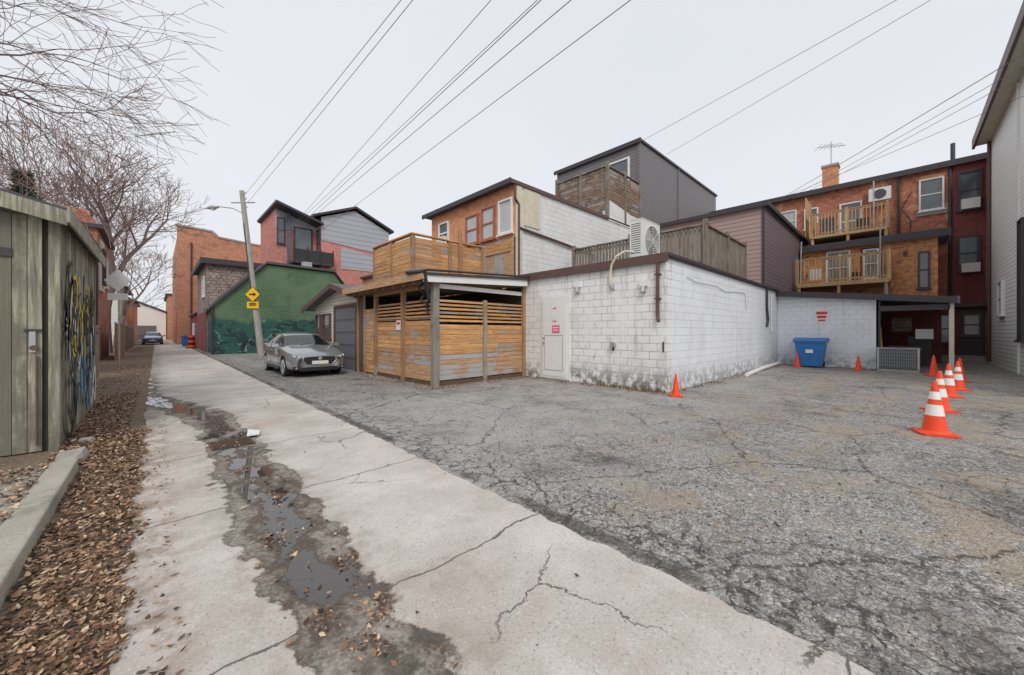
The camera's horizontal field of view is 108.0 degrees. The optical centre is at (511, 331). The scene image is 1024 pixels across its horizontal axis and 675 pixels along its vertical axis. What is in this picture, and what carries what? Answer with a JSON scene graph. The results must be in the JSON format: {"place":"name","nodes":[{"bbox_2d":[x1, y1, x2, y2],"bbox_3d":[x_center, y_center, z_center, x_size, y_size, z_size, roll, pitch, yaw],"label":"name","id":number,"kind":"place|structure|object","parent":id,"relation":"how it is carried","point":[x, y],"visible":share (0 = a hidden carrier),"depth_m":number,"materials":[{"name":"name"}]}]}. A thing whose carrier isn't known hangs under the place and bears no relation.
{"place":"outdoors","nodes":[
{"label":"outdoors","id":0,"kind":"place"},
{"bbox_2d":[0,345,153,674],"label":"verge","id":1,"kind":"structure","parent":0,"point":[137,355],"depth_m":3.85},
{"bbox_2d":[4,168,99,333],"bbox_3d":[-13.252,-1.431,10.046,3.000,5.862,2.925,0,0,-44],"label":"evergreen tree","id":2,"kind":"object","parent":1,"relation":"on","point":[17,190],"visible":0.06,"depth_m":10.00,"materials":[{"name":"green plant"}]},
{"bbox_2d":[0,188,105,456],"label":"board shed","id":3,"kind":"structure","parent":1,"relation":"on","point":[47,348],"depth_m":4.63,"materials":[{"name":"wood"}]},
{"bbox_2d":[55,437,94,461],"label":"border stones","id":4,"kind":"object","parent":1,"relation":"on","point":[80,453],"visible":0.73,"depth_m":4.26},
{"bbox_2d":[58,205,114,360],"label":"red brick house","id":5,"kind":"structure","parent":1,"relation":"on","point":[98,233],"depth_m":19.62,"materials":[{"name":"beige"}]},
{"bbox_2d":[80,221,102,324],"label":"cream siding house","id":6,"kind":"structure","parent":1,"relation":"on","point":[96,276],"depth_m":16.76,"materials":[{"name":"wood"}]},
{"bbox_2d":[96,326,98,378],"bbox_3d":[-11.218,0.600,9.751,0.114,1.800,6.000,0,0,-44],"label":"wood fence","id":7,"kind":"object","parent":1,"relation":"on","point":[97,354],"visible":0.09,"depth_m":11.62,"materials":[{"name":"grey wood"}]},
{"bbox_2d":[0,92,212,352],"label":"bare tree","id":8,"kind":"object","parent":1,"relation":"on","point":[126,259],"visible":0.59,"depth_m":25.22,"materials":[{"name":"brown plant"}]},
{"bbox_2d":[0,0,229,280],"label":"bare tree","id":9,"kind":"object","parent":1,"relation":"on","point":[45,127],"visible":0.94,"depth_m":6.37,"materials":[{"name":"brown plant"}]},
{"bbox_2d":[104,269,130,366],"bbox_3d":[-16.856,-0.586,15.957,0.960,4.172,0.109,0,0,-14],"label":"traffic sign","id":10,"kind":"object","parent":1,"relation":"on","point":[117,280],"visible":0.98,"depth_m":15.93,"materials":[{"name":"metal"}]},
{"bbox_2d":[114,322,123,359],"bbox_3d":[-22.865,0.500,21.720,0.114,2.000,6.000,0,0,-44],"label":"wood fence","id":11,"kind":"object","parent":1,"relation":"on","point":[116,340],"visible":0.7,"depth_m":19.59,"materials":[{"name":"brown wood"}]},
{"bbox_2d":[123,324,133,352],"bbox_3d":[-32.092,0.500,31.229,0.114,2.000,14.500,0,0,-44],"label":"wood fence","id":12,"kind":"object","parent":1,"relation":"on","point":[128,337],"visible":0.98,"depth_m":29.25,"materials":[{"name":"grey wood"}]},
{"bbox_2d":[110,203,186,347],"bbox_3d":[-37.318,-5.750,36.355,10.606,14.545,8.720,0,0,-19],"label":"bare tree","id":13,"kind":"object","parent":1,"relation":"on","point":[123,315],"visible":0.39,"depth_m":36.46,"materials":[{"name":"brown plant"}]},
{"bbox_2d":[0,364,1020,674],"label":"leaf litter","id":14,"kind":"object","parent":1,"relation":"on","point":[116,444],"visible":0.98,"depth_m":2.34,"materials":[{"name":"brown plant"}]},
{"bbox_2d":[127,297,140,341],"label":"distant house","id":15,"kind":"structure","parent":0,"point":[131,316],"depth_m":50.05,"materials":[{"name":"red brick"}]},
{"bbox_2d":[164,293,171,339],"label":"end house","id":16,"kind":"structure","parent":0,"point":[168,300],"depth_m":66.34,"materials":[{"name":"brick"}]},
{"bbox_2d":[188,312,196,346],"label":"lane garage","id":17,"kind":"structure","parent":0,"point":[193,316],"depth_m":38.87,"materials":[{"name":"brick"}]},
{"bbox_2d":[191,257,262,351],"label":"shingled house","id":18,"kind":"structure","parent":0,"point":[217,278],"depth_m":28.33,"materials":[{"name":"brick"}]},
{"bbox_2d":[203,261,343,354],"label":"green brick garage","id":19,"kind":"structure","parent":0,"point":[287,292],"depth_m":26.60,"materials":[{"name":"brick"}]},
{"bbox_2d":[301,283,443,370],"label":"garage","id":20,"kind":"structure","parent":0,"point":[332,307],"depth_m":15.51,"materials":[{"name":"beige"}]},
{"bbox_2d":[315,303,356,370],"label":"doors","id":21,"kind":"structure","parent":20,"relation":"in","point":[344,315],"depth_m":15.04,"materials":[{"name":"grey metal"}]},
{"bbox_2d":[107,340,874,674],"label":"alley pavement","id":22,"kind":"structure","parent":0,"point":[611,608],"depth_m":2.29,"materials":[{"name":"concrete"}]},
{"bbox_2d":[208,436,255,450],"bbox_3d":[-3.756,1.502,4.987,0.460,0.035,0.500,0,0,-44],"label":"drain grate","id":23,"kind":"object","parent":22,"relation":"on","point":[230,443],"visible":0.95,"depth_m":4.96,"materials":[{"name":"brown metal"}]},
{"bbox_2d":[247,429,259,435],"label":"paper litter","id":24,"kind":"object","parent":22,"relation":"on","point":[253,432],"visible":1,"depth_m":5.41,"materials":[{"name":"white paper"}]},
{"bbox_2d":[0,0,1022,310],"label":"sky","id":25,"kind":"structure","parent":0,"point":[649,65],"materials":[{"name":"white"}]},
{"bbox_2d":[471,184,629,273],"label":"block walls","id":26,"kind":"structure","parent":0,"point":[569,224],"depth_m":15.59,"materials":[{"name":"white concrete"}]},
{"bbox_2d":[432,184,515,296],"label":"wall","id":27,"kind":"structure","parent":26,"relation":"attached to","point":[500,256],"depth_m":14.70,"materials":[{"name":"orange brick"}]},
{"bbox_2d":[436,196,513,246],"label":"windows","id":28,"kind":"structure","parent":27,"relation":"attached to","point":[505,220],"depth_m":14.79,"materials":[{"name":"clear glass"}]},
{"bbox_2d":[422,177,636,227],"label":"roof","id":29,"kind":"structure","parent":26,"relation":"on","point":[616,214],"depth_m":16.00,"materials":[{"name":"metal"}]},
{"bbox_2d":[555,160,640,224],"bbox_3d":[4.677,-6.875,20.253,3.290,2.750,3.280,0,0,-44],"label":"deck screen","id":30,"kind":"object","parent":29,"relation":"on","point":[624,191],"visible":0.81,"depth_m":18.95,"materials":[{"name":"brown wood"}]},
{"bbox_2d":[557,142,715,223],"bbox_3d":[9.288,-7.925,26.465,12.000,4.850,5.770,0,0,-44],"label":"storey","id":31,"kind":"object","parent":29,"relation":"on","point":[659,187],"visible":0.43,"depth_m":22.34,"materials":[{"name":"grey"}]},
{"bbox_2d":[554,137,717,219],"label":"roof","id":32,"kind":"structure","parent":31,"relation":"attached to","point":[622,165],"depth_m":21.39,"materials":[{"name":"grey metal"}]},
{"bbox_2d":[514,185,584,274],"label":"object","id":33,"kind":"structure","parent":26,"relation":"attached to","point":[527,207],"depth_m":14.02,"materials":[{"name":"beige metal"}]},
{"bbox_2d":[134,339,1023,674],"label":"ground","id":34,"kind":"structure","parent":0,"point":[836,405],"depth_m":3.80,"materials":[{"name":"grey asphalt"}]},
{"bbox_2d":[0,459,77,608],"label":"concrete kerb","id":35,"kind":"structure","parent":34,"relation":"on","point":[22,526],"depth_m":2.83,"materials":[{"name":"grey concrete"}]},
{"bbox_2d":[111,286,133,343],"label":"distant house","id":36,"kind":"structure","parent":34,"relation":"on","point":[114,312],"depth_m":37.02,"materials":[{"name":"white"}]},
{"bbox_2d":[136,300,166,339],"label":"white end garage","id":37,"kind":"structure","parent":34,"relation":"on","point":[151,319],"depth_m":68.09,"materials":[{"name":"white paint"}]},
{"bbox_2d":[139,332,164,344],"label":"blue car","id":38,"kind":"object","parent":34,"relation":"on","point":[152,337],"visible":1,"depth_m":43.34,"materials":[{"name":"blue paint"}]},
{"bbox_2d":[180,335,187,345],"bbox_3d":[-32.319,0.939,36.892,0.789,1.121,0.896,0,0,-44],"label":"recycling bin","id":39,"kind":"object","parent":34,"relation":"on","point":[184,340],"visible":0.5,"depth_m":36.59,"materials":[{"name":"blue plastic"}]},
{"bbox_2d":[185,335,196,347],"bbox_3d":[-28.876,0.910,33.542,0.830,1.180,0.830,0,0,-44],"label":"traffic barrel","id":40,"kind":"object","parent":34,"relation":"on","point":[191,343],"visible":0.92,"depth_m":33.34,"materials":[{"name":"plastic"}]},
{"bbox_2d":[172,223,260,344],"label":"tall brick building","id":41,"kind":"structure","parent":34,"relation":"on","point":[190,249],"depth_m":44.27,"materials":[{"name":"brick"}]},
{"bbox_2d":[207,190,263,356],"bbox_3d":[-16.269,-3.397,21.932,3.332,9.835,0.387,0,0,-1],"label":"utility pole","id":42,"kind":"object","parent":34,"relation":"on","point":[257,319],"visible":0.96,"depth_m":21.86,"materials":[{"name":"grey wood"}]},
{"bbox_2d":[245,287,260,307],"bbox_3d":[-15.124,-2.000,21.711,0.919,1.270,0.042,0,0,0],"label":"warning sign","id":43,"kind":"object","parent":42,"relation":"attached to","point":[252,294],"visible":1,"depth_m":21.71,"materials":[{"name":"yellow metal"}]},
{"bbox_2d":[244,0,1023,250],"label":"overhead wires","id":44,"kind":"object","parent":42,"relation":"attached to","point":[555,56],"visible":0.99,"depth_m":12.68,"materials":[{"name":"black metal"}]},
{"bbox_2d":[263,332,343,375],"bbox_3d":[-7.956,0.765,14.041,2.200,1.469,4.585,0,0,-44],"label":"parked car","id":45,"kind":"object","parent":34,"relation":"on","point":[287,354],"visible":1,"depth_m":12.82,"materials":[{"name":"grey paint"}]},
{"bbox_2d":[257,199,393,285],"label":"modern townhouse","id":46,"kind":"structure","parent":34,"relation":"on","point":[343,244],"depth_m":34.40,"materials":[{"name":"brick"}]},
{"bbox_2d":[360,274,372,284],"bbox_3d":[-2.754,-1.800,34.578,16.200,6.600,16.200,0,0,-44],"label":"street row","id":47,"kind":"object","parent":34,"relation":"on","point":[366,279],"visible":0.11,"depth_m":33.95,"materials":[{"name":"brick"}]},
{"bbox_2d":[342,269,529,386],"bbox_3d":[-2.825,-0.165,12.986,4.120,3.330,5.820,0,0,-44],"label":"wooden carport","id":48,"kind":"object","parent":34,"relation":"on","point":[437,341],"visible":0.99,"depth_m":11.58,"materials":[{"name":"brown wood"}]},
{"bbox_2d":[372,230,484,281],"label":"roof deck","id":49,"kind":"structure","parent":48,"relation":"on","point":[400,260],"depth_m":12.58,"materials":[{"name":"brown wood"}]},
{"bbox_2d":[506,250,779,392],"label":"white block garage","id":50,"kind":"structure","parent":34,"relation":"on","point":[659,321],"depth_m":10.68,"materials":[{"name":"brick"}]},
{"bbox_2d":[541,294,569,381],"bbox_3d":[1.297,0.180,11.566,0.138,2.640,1.130,0,0,-44],"label":"door","id":51,"kind":"structure","parent":50,"relation":"in","point":[555,347],"depth_m":11.50,"materials":[{"name":"metal"}]},
{"bbox_2d":[629,218,659,256],"bbox_3d":[3.700,-2.460,10.349,1.070,1.120,0.470,0,0,-44],"label":"air conditioner","id":52,"kind":"object","parent":50,"relation":"on","point":[644,236],"visible":0.91,"depth_m":10.04,"materials":[{"name":"metal"}]},
{"bbox_2d":[571,218,746,278],"bbox_3d":[5.756,-2.680,14.783,4.370,1.600,5.180,0,0,-44],"label":"roof deck fence","id":53,"kind":"object","parent":50,"relation":"on","point":[723,251],"visible":0.58,"depth_m":12.66,"materials":[{"name":"brown wood"}]},
{"bbox_2d":[598,370,749,392],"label":"weeds","id":54,"kind":"object","parent":34,"relation":"on","point":[632,388],"visible":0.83,"depth_m":9.80,"materials":[{"name":"brown plant"}]},
{"bbox_2d":[669,374,682,396],"bbox_3d":[3.803,1.238,8.642,0.270,0.515,0.270,0,0,12],"label":"traffic cone","id":55,"kind":"object","parent":34,"relation":"on","point":[675,391],"visible":1,"depth_m":8.59,"materials":[{"name":"orange plastic"}]},
{"bbox_2d":[658,201,810,291],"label":"mauve siding house","id":56,"kind":"structure","parent":34,"relation":"on","point":[770,234],"depth_m":17.24,"materials":[{"name":"wood"}]},
{"bbox_2d":[745,361,780,376],"bbox_3d":[9.868,1.415,14.567,0.213,0.168,6.009,0,0,44],"label":"drain pipe","id":57,"kind":"object","parent":34,"relation":"on","point":[752,372],"visible":1,"depth_m":14.05,"materials":[{"name":"white plastic"}]},
{"bbox_2d":[792,352,801,366],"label":"traffic cone","id":58,"kind":"object","parent":34,"relation":"on","point":[797,363],"visible":1,"depth_m":15.70,"materials":[{"name":"orange plastic"}]},
{"bbox_2d":[792,338,828,366],"bbox_3d":[12.649,0.877,15.754,0.980,1.244,1.120,0,0,-44],"label":"recycling bin","id":59,"kind":"object","parent":34,"relation":"on","point":[811,351],"visible":0.98,"depth_m":15.46,"materials":[{"name":"blue plastic"}]},
{"bbox_2d":[851,356,864,370],"bbox_3d":[13.303,1.208,14.304,0.302,0.575,0.302,0,0,6],"label":"traffic cone","id":60,"kind":"object","parent":34,"relation":"on","point":[858,366],"visible":1,"depth_m":14.26,"materials":[{"name":"orange plastic"}]},
{"bbox_2d":[775,291,959,372],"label":"white shed","id":61,"kind":"structure","parent":34,"relation":"on","point":[853,326],"depth_m":15.87,"materials":[{"name":"brick"}]},
{"bbox_2d":[796,224,891,293],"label":"balcony","id":62,"kind":"structure","parent":61,"relation":"on","point":[856,281],"depth_m":18.71,"materials":[{"name":"brown wood"}]},
{"bbox_2d":[771,158,987,361],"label":"walls","id":63,"kind":"structure","parent":34,"relation":"on","point":[969,288],"depth_m":19.67,"materials":[{"name":"red brick"}]},
{"bbox_2d":[710,152,986,311],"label":"roof","id":64,"kind":"structure","parent":63,"relation":"on","point":[952,162],"depth_m":20.45,"materials":[{"name":"metal"}]},
{"bbox_2d":[780,168,986,362],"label":"windows","id":65,"kind":"structure","parent":63,"relation":"in","point":[970,198],"depth_m":19.05,"materials":[{"name":"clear glass"}]},
{"bbox_2d":[876,347,920,372],"bbox_3d":[14.461,1.035,13.959,0.542,0.930,1.140,0,0,-44],"label":"air conditioner","id":66,"kind":"object","parent":34,"relation":"on","point":[898,359],"visible":1,"depth_m":13.79,"materials":[{"name":"grey metal"}]},
{"bbox_2d":[924,355,943,376],"bbox_3d":[14.254,1.147,12.585,0.364,0.695,0.364,0,0,23],"label":"traffic cone","id":67,"kind":"object","parent":34,"relation":"on","point":[933,370],"visible":0.94,"depth_m":12.54,"materials":[{"name":"orange plastic"}]},
{"bbox_2d":[910,381,960,438],"bbox_3d":[6.188,1.107,5.451,0.406,0.775,0.406,0,0,29],"label":"traffic cone","id":68,"kind":"object","parent":34,"relation":"on","point":[934,422],"visible":1,"depth_m":5.39,"materials":[{"name":"orange plastic"}]},
{"bbox_2d":[920,371,960,412],"bbox_3d":[8.081,1.117,7.032,0.395,0.755,0.395,0,0,0],"label":"traffic cone","id":69,"kind":"object","parent":34,"relation":"on","point":[943,393],"visible":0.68,"depth_m":6.96,"materials":[{"name":"orange plastic"}]},
{"bbox_2d":[944,364,964,397],"bbox_3d":[10.061,1.117,8.578,0.395,0.755,0.395,0,0,35],"label":"traffic cone","id":70,"kind":"object","parent":34,"relation":"on","point":[950,386],"visible":0.82,"depth_m":8.51,"materials":[{"name":"orange plastic"}]},
{"bbox_2d":[953,361,972,390],"bbox_3d":[11.463,1.127,9.572,0.385,0.735,0.385,0,0,18],"label":"traffic cone","id":71,"kind":"object","parent":34,"relation":"on","point":[958,380],"visible":0.86,"depth_m":9.51,"materials":[{"name":"orange plastic"}]},
{"bbox_2d":[958,358,970,382],"bbox_3d":[13.336,1.137,11.085,0.374,0.715,0.374,0,0,41],"label":"traffic cone","id":72,"kind":"object","parent":34,"relation":"on","point":[962,369],"visible":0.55,"depth_m":11.00,"materials":[{"name":"orange plastic"}]},
{"bbox_2d":[991,72,1023,374],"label":"walls","id":73,"kind":"structure","parent":34,"relation":"on","point":[1003,225],"depth_m":14.89,"materials":[{"name":"white"}]},
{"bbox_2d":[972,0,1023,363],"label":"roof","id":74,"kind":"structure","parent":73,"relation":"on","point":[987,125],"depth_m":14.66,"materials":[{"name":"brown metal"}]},
{"bbox_2d":[994,81,1023,373],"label":"windows","id":75,"kind":"structure","parent":73,"relation":"attached to","point":[1019,284],"depth_m":13.24,"materials":[{"name":"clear glass"}]},
{"bbox_2d":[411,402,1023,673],"bbox_3d":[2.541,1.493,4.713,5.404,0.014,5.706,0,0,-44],"label":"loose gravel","id":76,"kind":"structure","parent":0,"point":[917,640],"depth_m":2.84,"materials":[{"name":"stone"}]},
{"bbox_2d":[802,227,951,305],"bbox_3d":[19.658,-1.680,20.413,3.310,6.360,5.550,0,0,-44],"label":"extension","id":77,"kind":"object","parent":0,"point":[914,263],"visible":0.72,"depth_m":18.82,"materials":[{"name":"brick"}]},
{"bbox_2d":[805,181,890,244],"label":"balcony","id":78,"kind":"structure","parent":77,"relation":"on","point":[828,234],"depth_m":20.55,"materials":[{"name":"brown wood"}]},
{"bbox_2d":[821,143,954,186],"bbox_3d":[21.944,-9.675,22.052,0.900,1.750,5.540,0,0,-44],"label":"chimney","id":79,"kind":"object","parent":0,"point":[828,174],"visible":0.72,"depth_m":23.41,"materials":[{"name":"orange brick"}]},
{"bbox_2d":[818,142,845,163],"bbox_3d":[20.337,-11.300,23.708,1.464,1.600,0.943,0,0,14],"label":"tv antenna","id":80,"kind":"object","parent":79,"relation":"on","point":[831,146],"visible":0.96,"depth_m":23.70,"materials":[{"name":"metal"}]}
]}

